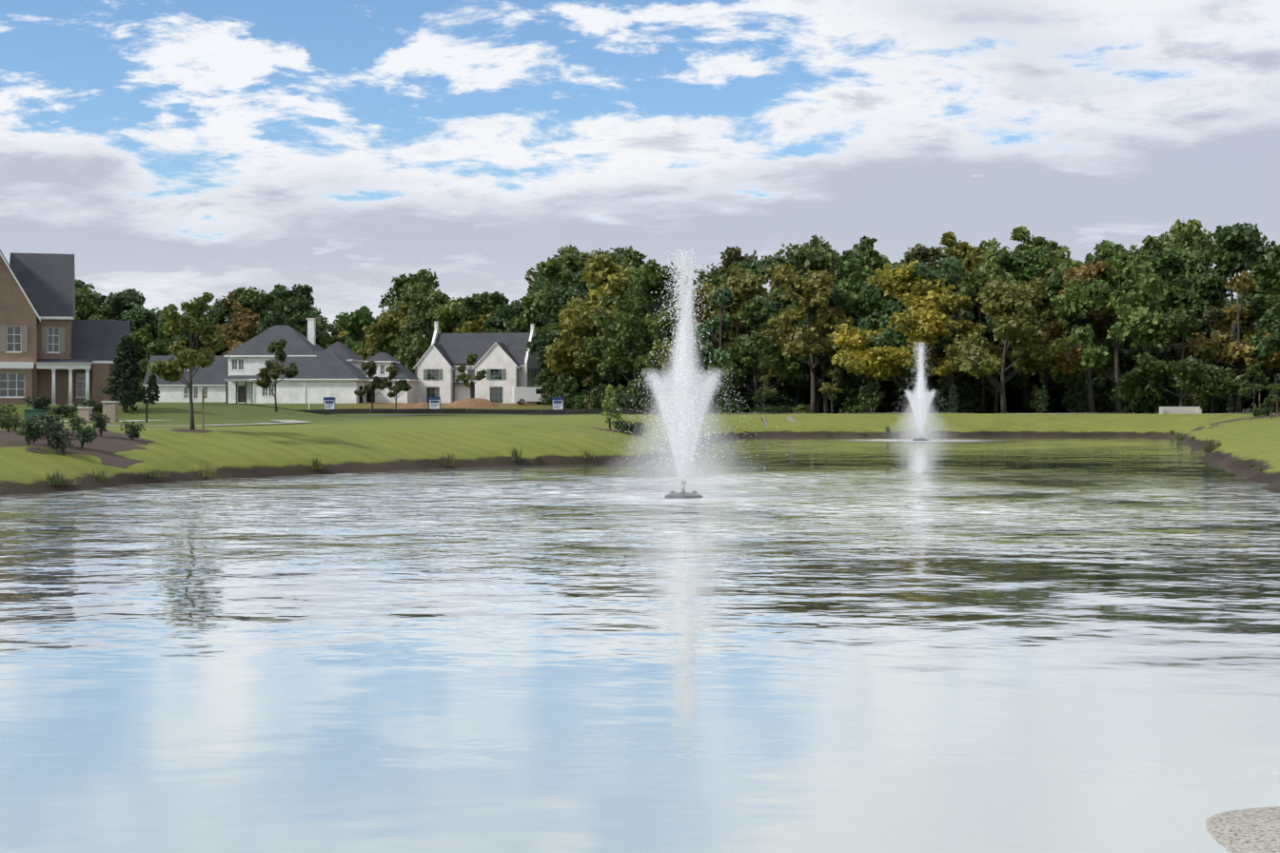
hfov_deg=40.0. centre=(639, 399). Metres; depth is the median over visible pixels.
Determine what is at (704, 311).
yellow tree wood
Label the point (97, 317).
wood tree
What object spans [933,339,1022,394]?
wood tree
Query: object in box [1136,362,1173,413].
understory
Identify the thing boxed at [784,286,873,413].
wood tree
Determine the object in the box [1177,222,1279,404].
wood tree
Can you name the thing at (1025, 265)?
wood tree
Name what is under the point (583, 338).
wood tree
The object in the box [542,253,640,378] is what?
wood tree
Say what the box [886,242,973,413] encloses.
wood tree
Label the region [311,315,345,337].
wood tree
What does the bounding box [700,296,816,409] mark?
wood tree
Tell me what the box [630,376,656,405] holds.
understory
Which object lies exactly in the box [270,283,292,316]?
wood tree
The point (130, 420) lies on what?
brick driveway
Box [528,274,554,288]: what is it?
wood tree
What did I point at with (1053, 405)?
understory
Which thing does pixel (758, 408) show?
shrub
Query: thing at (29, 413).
utility cabinet
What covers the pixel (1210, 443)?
shore tuft
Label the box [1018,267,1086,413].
autumn tree
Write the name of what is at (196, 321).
young tree
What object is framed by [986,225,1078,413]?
wood tree
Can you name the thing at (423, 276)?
wood tree
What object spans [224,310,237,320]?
wood tree
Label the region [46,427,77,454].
shrub
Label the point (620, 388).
shrub
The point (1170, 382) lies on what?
understory
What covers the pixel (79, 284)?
wood tree
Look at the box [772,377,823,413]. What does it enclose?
understory
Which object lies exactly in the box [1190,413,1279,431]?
mulch bed
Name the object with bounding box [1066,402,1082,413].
shrub
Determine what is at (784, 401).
shrub
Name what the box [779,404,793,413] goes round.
shrub
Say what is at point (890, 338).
wood tree
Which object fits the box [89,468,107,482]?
shore tuft
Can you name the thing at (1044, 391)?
arborvitae
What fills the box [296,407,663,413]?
silt fence
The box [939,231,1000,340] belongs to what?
wood tree
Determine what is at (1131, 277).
wood tree
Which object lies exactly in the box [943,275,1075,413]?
olive tree wood
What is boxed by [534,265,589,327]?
wood tree
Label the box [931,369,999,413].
understory
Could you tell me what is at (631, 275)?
wood tree
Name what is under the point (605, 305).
wood tree
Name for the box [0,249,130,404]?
tan brick house
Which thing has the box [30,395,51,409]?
foundation shrub
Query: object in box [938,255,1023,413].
wood tree
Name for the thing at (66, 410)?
foundation shrub
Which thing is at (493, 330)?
wood tree
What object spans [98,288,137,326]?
wood tree
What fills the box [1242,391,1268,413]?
understory
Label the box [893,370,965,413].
understory
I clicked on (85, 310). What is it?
wood tree
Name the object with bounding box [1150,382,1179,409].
shrub
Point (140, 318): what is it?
wood tree
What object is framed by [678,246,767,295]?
wood tree
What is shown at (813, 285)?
autumn tree
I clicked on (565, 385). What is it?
shrub
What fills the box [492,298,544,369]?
wood tree
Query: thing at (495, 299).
wood tree
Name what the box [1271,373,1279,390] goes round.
young tree
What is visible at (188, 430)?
mulch ring tree
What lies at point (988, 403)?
understory
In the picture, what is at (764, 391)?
young tree
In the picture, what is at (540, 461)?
shore tuft
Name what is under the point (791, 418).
concrete flume
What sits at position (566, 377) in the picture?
shrub
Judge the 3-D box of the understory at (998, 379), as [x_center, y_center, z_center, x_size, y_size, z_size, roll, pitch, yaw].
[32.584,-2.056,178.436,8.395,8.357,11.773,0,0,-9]
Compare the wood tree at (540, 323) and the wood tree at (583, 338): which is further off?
the wood tree at (540, 323)
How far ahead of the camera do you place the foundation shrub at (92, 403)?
126.34 m
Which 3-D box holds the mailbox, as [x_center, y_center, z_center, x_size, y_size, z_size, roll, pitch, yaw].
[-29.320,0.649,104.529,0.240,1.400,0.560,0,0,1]
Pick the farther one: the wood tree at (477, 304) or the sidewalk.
the wood tree at (477, 304)
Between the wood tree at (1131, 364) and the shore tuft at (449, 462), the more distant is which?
the wood tree at (1131, 364)
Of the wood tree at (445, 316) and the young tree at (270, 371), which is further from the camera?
the wood tree at (445, 316)
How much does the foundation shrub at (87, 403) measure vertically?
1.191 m
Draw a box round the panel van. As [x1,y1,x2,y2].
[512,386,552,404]
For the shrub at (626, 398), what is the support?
on the ground
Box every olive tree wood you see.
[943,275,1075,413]
[1122,306,1248,406]
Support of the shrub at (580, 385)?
on the ground
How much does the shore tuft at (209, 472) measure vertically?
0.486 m
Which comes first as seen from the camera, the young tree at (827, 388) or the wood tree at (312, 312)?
the young tree at (827, 388)
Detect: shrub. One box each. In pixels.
[0,402,17,429]
[0,413,18,432]
[3,412,23,430]
[9,415,48,445]
[22,394,44,409]
[28,411,55,435]
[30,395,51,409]
[39,418,65,444]
[44,404,68,414]
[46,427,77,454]
[53,414,63,424]
[56,404,78,416]
[67,414,87,432]
[70,423,97,448]
[71,402,96,413]
[81,399,102,414]
[89,411,110,436]
[94,403,102,413]
[119,419,145,440]
[532,369,559,404]
[551,374,579,409]
[555,372,579,391]
[556,374,583,404]
[571,393,590,409]
[576,383,584,393]
[583,382,619,409]
[593,376,619,388]
[603,384,640,409]
[607,392,634,409]
[612,419,633,433]
[622,421,644,432]
[629,424,649,435]
[630,401,643,409]
[639,379,671,409]
[699,389,720,413]
[707,384,750,413]
[730,385,753,413]
[751,393,769,413]
[767,405,781,413]
[771,397,787,413]
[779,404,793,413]
[791,402,811,413]
[839,394,878,413]
[857,372,885,413]
[1028,384,1045,413]
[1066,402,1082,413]
[1108,369,1171,413]
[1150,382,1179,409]
[1183,382,1208,413]
[1249,407,1261,416]
[1257,406,1275,415]
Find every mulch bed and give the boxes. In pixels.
[0,428,155,468]
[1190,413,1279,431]
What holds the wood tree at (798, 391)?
on the ground
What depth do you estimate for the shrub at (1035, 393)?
156.01 m
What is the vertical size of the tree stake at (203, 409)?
1.500 m
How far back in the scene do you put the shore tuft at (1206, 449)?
76.71 m
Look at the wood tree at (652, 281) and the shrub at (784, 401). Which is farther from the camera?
the wood tree at (652, 281)
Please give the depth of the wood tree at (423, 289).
334.13 m
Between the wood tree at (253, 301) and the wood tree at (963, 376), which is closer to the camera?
the wood tree at (963, 376)
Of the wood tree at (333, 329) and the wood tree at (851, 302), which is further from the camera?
the wood tree at (333, 329)
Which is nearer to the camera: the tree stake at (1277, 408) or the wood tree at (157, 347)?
the tree stake at (1277, 408)
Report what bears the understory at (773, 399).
on the ground
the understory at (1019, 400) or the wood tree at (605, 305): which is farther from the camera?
the wood tree at (605, 305)
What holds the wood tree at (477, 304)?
on the ground
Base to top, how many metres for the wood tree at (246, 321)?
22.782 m
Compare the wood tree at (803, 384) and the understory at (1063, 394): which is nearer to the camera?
the understory at (1063, 394)
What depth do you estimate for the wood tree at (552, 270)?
258.84 m
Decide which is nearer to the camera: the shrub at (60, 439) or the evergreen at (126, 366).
the shrub at (60, 439)
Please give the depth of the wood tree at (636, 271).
263.47 m
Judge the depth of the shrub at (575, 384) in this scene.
224.16 m
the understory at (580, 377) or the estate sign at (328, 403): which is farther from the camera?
the understory at (580, 377)
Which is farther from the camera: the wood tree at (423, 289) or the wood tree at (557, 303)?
the wood tree at (423, 289)
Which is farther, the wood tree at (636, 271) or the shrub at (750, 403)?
the wood tree at (636, 271)
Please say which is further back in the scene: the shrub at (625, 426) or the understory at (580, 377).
the understory at (580, 377)
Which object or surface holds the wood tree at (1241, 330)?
on the ground
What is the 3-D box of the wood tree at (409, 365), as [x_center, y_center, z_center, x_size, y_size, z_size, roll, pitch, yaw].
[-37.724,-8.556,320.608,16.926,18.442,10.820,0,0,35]
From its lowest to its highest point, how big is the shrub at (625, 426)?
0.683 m
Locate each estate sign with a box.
[323,396,334,409]
[428,396,440,408]
[551,396,563,409]
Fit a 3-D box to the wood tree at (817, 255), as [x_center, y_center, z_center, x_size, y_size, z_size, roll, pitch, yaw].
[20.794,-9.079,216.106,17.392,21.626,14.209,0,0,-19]
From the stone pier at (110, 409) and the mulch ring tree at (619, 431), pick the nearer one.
the mulch ring tree at (619, 431)
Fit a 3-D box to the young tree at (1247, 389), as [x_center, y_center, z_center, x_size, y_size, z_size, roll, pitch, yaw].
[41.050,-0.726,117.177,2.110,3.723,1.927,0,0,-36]
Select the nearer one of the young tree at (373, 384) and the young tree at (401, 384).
the young tree at (373, 384)
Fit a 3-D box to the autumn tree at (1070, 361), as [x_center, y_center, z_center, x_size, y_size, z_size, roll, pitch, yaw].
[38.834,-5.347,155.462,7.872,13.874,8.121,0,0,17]
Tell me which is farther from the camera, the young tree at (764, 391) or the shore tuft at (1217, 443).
the young tree at (764, 391)
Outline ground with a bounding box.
[0,401,1279,852]
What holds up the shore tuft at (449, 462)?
on the ground
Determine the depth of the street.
165.65 m
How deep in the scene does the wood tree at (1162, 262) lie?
163.32 m
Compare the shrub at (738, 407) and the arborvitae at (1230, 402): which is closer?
the arborvitae at (1230, 402)
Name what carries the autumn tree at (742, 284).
on the ground
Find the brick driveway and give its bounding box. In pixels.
[59,419,164,421]
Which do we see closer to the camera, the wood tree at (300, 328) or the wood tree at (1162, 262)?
the wood tree at (1162, 262)
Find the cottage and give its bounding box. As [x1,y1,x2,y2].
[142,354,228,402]
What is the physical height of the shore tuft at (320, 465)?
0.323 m
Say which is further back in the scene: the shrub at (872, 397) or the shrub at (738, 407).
the shrub at (738, 407)
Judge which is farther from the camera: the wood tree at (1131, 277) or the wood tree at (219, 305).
the wood tree at (219, 305)
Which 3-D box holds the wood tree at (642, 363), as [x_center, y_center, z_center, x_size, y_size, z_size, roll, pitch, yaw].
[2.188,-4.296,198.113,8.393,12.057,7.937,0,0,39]
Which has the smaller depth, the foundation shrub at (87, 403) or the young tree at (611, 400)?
the young tree at (611, 400)
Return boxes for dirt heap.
[396,406,413,409]
[412,402,428,407]
[445,397,499,407]
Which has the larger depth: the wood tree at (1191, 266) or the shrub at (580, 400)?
the shrub at (580, 400)
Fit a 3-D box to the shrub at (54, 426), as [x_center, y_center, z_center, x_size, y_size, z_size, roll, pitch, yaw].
[-17.935,1.010,53.645,1.005,0.824,0.829,0,0,30]
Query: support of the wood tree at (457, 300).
on the ground
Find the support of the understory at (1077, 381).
on the ground
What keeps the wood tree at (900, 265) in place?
on the ground
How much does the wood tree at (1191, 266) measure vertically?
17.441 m
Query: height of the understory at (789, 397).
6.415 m
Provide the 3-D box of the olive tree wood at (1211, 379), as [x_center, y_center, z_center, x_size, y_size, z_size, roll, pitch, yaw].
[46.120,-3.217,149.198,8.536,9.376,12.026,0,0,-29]
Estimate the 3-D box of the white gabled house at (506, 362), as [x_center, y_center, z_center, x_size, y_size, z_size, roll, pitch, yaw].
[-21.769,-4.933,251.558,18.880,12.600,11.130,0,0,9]
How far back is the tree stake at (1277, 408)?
111.31 m
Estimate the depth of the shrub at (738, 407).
176.27 m
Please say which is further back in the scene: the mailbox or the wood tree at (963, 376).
the wood tree at (963, 376)
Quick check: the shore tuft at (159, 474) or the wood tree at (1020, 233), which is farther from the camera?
the wood tree at (1020, 233)
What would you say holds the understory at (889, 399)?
on the ground
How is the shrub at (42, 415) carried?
on the mulch bed at (107, 445)
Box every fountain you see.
[589,248,787,500]
[882,341,958,440]
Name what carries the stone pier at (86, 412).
on the ground
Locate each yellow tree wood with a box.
[659,281,745,411]
[830,259,965,413]
[910,292,1003,413]
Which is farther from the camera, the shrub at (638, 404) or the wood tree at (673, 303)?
the wood tree at (673, 303)
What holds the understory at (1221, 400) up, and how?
on the ground
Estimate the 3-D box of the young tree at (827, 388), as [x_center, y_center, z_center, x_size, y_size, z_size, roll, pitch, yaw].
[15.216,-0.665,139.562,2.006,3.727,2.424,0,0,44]
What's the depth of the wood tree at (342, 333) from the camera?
383.37 m
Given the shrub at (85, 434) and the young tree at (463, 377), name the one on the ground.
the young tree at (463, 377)
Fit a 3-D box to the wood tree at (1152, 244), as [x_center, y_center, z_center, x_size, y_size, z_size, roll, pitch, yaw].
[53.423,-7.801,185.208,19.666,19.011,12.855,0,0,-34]
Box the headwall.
[1159,406,1201,413]
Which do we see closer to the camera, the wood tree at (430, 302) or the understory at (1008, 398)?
the understory at (1008, 398)
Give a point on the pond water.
(955, 643)
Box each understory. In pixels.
[576,374,624,390]
[580,389,591,396]
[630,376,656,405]
[748,376,807,413]
[751,387,787,413]
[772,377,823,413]
[801,386,823,410]
[821,386,860,413]
[853,369,912,413]
[892,376,999,413]
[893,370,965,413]
[928,378,979,413]
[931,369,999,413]
[954,380,979,413]
[969,369,1009,413]
[985,393,1011,413]
[1004,374,1069,413]
[1012,377,1052,409]
[1028,369,1069,413]
[1059,375,1102,407]
[1061,369,1088,413]
[1067,366,1144,413]
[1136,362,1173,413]
[1163,373,1214,412]
[1173,375,1256,413]
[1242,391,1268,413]
[1251,364,1279,411]
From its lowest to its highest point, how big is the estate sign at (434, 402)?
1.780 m
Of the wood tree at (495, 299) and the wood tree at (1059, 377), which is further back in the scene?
the wood tree at (495, 299)
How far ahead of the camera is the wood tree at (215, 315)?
380.80 m
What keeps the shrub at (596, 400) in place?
on the ground
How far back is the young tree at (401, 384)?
205.25 m
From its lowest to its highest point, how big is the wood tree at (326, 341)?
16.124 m
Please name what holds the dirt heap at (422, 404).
on the ground
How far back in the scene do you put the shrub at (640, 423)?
86.99 m
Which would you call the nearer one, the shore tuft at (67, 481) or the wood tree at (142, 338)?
the shore tuft at (67, 481)
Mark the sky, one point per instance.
(180, 150)
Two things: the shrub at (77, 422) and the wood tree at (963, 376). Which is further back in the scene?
the wood tree at (963, 376)
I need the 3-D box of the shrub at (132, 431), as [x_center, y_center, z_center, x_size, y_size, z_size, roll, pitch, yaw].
[-16.621,1.023,57.410,0.716,0.712,0.868,0,0,33]
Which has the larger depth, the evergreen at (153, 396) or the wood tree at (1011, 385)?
the wood tree at (1011, 385)
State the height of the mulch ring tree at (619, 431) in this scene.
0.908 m
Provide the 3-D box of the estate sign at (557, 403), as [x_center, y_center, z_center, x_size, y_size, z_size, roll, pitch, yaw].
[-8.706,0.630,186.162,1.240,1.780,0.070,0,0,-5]
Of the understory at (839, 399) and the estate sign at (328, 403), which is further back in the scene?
the estate sign at (328, 403)
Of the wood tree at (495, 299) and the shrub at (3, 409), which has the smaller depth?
the shrub at (3, 409)
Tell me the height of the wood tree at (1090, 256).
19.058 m
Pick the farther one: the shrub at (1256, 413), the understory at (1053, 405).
the understory at (1053, 405)
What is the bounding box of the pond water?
[0,435,1279,852]
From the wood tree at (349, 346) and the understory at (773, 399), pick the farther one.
the wood tree at (349, 346)
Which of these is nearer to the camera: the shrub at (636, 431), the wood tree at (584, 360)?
the shrub at (636, 431)
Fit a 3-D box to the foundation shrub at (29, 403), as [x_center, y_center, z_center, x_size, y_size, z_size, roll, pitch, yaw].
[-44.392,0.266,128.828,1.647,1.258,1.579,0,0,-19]
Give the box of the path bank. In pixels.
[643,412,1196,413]
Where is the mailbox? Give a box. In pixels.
[143,398,150,422]
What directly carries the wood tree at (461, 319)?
on the ground
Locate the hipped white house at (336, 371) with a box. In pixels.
[223,317,419,403]
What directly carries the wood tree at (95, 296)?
on the ground
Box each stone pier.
[77,406,93,421]
[101,400,119,422]
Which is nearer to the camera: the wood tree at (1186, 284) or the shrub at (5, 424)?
the shrub at (5, 424)
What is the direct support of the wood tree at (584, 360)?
on the ground
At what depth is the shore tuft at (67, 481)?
48.55 m
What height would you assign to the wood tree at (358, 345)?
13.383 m
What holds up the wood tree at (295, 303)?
on the ground
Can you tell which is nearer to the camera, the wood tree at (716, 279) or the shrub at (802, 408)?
the shrub at (802, 408)
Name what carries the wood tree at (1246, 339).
on the ground
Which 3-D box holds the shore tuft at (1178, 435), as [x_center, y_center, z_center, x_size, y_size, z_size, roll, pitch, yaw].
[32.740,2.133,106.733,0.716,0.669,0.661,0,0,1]
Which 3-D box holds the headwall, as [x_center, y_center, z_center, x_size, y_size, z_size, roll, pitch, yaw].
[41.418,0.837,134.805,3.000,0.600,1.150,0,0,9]
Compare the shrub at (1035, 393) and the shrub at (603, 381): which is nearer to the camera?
the shrub at (1035, 393)
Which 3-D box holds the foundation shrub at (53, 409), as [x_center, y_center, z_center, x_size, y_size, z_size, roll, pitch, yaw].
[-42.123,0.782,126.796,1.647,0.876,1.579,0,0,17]
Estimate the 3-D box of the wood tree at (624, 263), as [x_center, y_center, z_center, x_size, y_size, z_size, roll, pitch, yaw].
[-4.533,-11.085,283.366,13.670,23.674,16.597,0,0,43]
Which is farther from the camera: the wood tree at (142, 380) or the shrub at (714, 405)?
the wood tree at (142, 380)
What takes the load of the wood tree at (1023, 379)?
on the ground
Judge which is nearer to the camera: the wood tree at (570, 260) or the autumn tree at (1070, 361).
the autumn tree at (1070, 361)
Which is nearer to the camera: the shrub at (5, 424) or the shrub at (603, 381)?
the shrub at (5, 424)
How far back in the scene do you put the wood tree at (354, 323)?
357.97 m
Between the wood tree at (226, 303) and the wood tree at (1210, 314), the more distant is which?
the wood tree at (226, 303)
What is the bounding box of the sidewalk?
[82,419,312,425]
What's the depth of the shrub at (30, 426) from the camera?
52.28 m
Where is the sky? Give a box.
[0,0,1279,338]
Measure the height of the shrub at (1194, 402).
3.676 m
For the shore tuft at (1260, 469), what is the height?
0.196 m
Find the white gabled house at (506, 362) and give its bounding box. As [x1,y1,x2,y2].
[413,321,551,403]
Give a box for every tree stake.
[201,389,204,430]
[1276,394,1278,417]
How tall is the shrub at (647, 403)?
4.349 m
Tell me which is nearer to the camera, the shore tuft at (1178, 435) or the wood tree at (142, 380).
the shore tuft at (1178, 435)
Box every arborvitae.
[945,384,959,413]
[1037,385,1048,413]
[1225,393,1234,413]
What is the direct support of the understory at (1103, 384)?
on the ground
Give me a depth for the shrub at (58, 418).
56.70 m
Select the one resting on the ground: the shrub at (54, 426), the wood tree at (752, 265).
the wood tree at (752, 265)
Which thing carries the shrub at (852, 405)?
on the ground
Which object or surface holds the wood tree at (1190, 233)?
on the ground
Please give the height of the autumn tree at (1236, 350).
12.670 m
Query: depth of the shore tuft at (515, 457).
67.22 m
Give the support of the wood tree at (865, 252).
on the ground
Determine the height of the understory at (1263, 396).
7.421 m
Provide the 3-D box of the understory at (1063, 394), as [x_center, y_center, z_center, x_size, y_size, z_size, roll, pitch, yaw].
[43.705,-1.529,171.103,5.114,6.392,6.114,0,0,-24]
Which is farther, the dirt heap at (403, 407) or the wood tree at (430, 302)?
the wood tree at (430, 302)
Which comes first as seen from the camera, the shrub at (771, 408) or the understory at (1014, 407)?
the shrub at (771, 408)
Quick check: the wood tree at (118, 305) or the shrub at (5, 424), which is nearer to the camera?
the shrub at (5, 424)
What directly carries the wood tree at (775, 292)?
on the ground
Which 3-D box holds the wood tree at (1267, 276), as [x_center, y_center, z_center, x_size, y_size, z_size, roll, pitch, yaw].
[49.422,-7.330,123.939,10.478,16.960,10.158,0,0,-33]
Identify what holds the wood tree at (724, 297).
on the ground
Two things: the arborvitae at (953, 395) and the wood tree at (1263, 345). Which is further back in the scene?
the wood tree at (1263, 345)
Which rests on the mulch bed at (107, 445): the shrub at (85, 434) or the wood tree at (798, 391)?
the shrub at (85, 434)
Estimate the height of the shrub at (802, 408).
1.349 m
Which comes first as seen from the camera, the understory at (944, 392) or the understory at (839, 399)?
the understory at (944, 392)
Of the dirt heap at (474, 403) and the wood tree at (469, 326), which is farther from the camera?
the wood tree at (469, 326)
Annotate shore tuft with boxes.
[45,466,67,485]
[64,474,82,485]
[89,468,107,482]
[144,468,170,476]
[196,461,217,476]
[310,460,325,469]
[311,454,321,467]
[441,452,456,465]
[509,445,522,460]
[532,456,547,463]
[581,451,594,458]
[885,424,890,433]
[1175,432,1184,440]
[1201,443,1211,452]
[1203,438,1213,447]
[1212,439,1222,447]
[1254,466,1264,471]
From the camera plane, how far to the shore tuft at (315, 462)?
59.56 m
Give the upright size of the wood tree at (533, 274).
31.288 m
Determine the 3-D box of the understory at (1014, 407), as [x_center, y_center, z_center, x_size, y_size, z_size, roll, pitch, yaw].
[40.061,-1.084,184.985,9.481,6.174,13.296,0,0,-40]
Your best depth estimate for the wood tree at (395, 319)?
332.77 m
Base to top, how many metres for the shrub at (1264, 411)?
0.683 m
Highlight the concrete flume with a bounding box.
[761,415,797,428]
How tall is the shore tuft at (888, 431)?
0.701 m
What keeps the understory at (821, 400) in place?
on the ground
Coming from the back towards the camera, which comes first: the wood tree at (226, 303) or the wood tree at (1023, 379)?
the wood tree at (226, 303)
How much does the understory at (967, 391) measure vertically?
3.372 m
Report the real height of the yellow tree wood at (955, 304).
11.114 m
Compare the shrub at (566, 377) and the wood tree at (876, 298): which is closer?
the wood tree at (876, 298)
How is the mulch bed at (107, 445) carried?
on the ground
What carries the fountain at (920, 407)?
in the pond water
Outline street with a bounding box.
[230,403,578,415]
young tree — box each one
[147,292,226,429]
[255,338,299,412]
[354,359,393,408]
[384,364,412,409]
[454,353,487,397]
[600,383,622,429]
[751,374,777,413]
[818,367,843,413]
[1238,360,1269,415]
[1259,382,1279,418]
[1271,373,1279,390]
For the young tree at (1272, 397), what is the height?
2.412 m
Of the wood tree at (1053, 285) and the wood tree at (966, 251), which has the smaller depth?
the wood tree at (1053, 285)
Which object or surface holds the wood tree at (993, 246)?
on the ground
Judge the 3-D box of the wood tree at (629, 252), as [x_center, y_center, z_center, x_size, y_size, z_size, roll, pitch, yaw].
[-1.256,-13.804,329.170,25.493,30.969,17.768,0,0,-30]
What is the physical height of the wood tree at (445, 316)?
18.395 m
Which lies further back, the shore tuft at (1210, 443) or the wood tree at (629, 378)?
the wood tree at (629, 378)
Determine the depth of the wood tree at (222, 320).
416.93 m
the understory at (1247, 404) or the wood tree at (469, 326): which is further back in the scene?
the wood tree at (469, 326)
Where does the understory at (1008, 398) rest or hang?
on the ground
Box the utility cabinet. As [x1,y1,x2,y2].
[22,409,47,420]
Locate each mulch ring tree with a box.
[167,428,213,433]
[579,426,650,440]
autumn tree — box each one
[656,263,800,391]
[759,260,854,413]
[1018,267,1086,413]
[1038,259,1120,413]
[1176,270,1279,413]
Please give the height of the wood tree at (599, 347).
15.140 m
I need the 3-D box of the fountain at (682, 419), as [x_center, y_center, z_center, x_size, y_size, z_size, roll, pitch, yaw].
[1.127,-0.634,45.358,5.392,6.515,5.393,0,0,1]
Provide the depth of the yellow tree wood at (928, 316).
157.30 m
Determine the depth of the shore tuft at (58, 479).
48.28 m
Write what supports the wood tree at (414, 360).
on the ground
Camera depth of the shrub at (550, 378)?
232.57 m
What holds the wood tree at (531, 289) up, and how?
on the ground
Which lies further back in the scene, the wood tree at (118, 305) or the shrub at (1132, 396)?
the wood tree at (118, 305)
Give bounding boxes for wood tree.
[75,278,105,319]
[75,279,131,328]
[75,286,103,319]
[88,314,136,357]
[98,287,145,320]
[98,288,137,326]
[119,303,163,359]
[130,323,170,390]
[137,312,189,379]
[138,341,170,390]
[165,305,225,354]
[188,289,237,354]
[199,301,263,354]
[206,302,229,323]
[211,295,235,318]
[223,320,234,326]
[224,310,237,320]
[232,286,299,341]
[253,282,322,344]
[256,301,304,331]
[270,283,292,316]
[295,305,322,332]
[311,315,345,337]
[315,331,348,349]
[334,305,393,356]
[336,311,374,349]
[338,331,349,344]
[351,340,370,362]
[354,303,415,366]
[374,281,446,374]
[376,268,439,354]
[393,305,432,374]
[395,323,432,365]
[398,284,453,359]
[419,299,465,358]
[446,296,461,303]
[452,307,498,333]
[455,291,496,329]
[455,301,468,327]
[482,291,511,333]
[489,327,504,333]
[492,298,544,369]
[503,258,572,376]
[522,284,598,377]
[523,265,548,284]
[525,283,548,307]
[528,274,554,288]
[533,313,561,374]
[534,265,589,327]
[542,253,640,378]
[547,244,618,284]
[560,264,644,340]
[571,306,645,388]
[581,276,675,379]
[582,291,669,382]
[584,282,632,381]
[596,294,614,311]
[598,272,660,331]
[602,258,693,382]
[607,245,681,293]
[615,256,634,272]
[627,371,654,387]
[628,308,681,390]
[665,295,680,308]
[673,285,762,372]
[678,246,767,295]
[689,271,728,316]
[690,295,757,381]
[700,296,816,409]
[737,258,779,315]
[755,254,807,413]
[761,235,866,393]
[764,288,783,302]
[781,316,847,413]
[783,304,807,412]
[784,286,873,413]
[808,256,888,393]
[832,235,891,291]
[852,280,897,413]
[868,262,904,413]
[870,256,975,384]
[870,266,970,387]
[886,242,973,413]
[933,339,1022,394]
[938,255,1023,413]
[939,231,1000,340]
[942,237,1018,266]
[980,314,1030,413]
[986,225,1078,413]
[995,245,1058,413]
[1027,259,1102,413]
[1039,326,1125,392]
[1048,241,1167,413]
[1060,240,1174,413]
[1076,235,1196,413]
[1084,239,1126,290]
[1111,248,1230,412]
[1125,218,1235,302]
[1149,271,1231,376]
[1160,244,1236,313]
[1174,305,1247,413]
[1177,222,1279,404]
[1229,291,1274,413]
[1240,285,1279,413]
[1243,312,1279,380]
[1250,244,1279,326]
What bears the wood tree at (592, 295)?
on the ground
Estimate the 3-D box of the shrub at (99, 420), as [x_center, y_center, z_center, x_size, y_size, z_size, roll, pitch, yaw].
[-17.534,0.770,57.087,0.648,0.871,0.859,0,0,-17]
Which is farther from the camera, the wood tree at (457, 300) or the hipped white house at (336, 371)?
the wood tree at (457, 300)
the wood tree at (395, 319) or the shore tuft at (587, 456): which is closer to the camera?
the shore tuft at (587, 456)
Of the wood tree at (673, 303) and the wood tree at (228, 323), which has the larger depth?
the wood tree at (228, 323)
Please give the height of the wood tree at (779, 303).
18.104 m
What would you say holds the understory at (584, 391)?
on the ground
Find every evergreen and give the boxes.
[101,334,148,412]
[145,374,160,404]
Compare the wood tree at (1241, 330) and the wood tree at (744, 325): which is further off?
the wood tree at (744, 325)
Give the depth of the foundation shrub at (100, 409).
127.21 m
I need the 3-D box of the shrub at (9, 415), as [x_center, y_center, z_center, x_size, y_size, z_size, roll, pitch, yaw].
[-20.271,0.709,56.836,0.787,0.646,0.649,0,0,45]
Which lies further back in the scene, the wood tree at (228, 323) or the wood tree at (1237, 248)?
the wood tree at (228, 323)

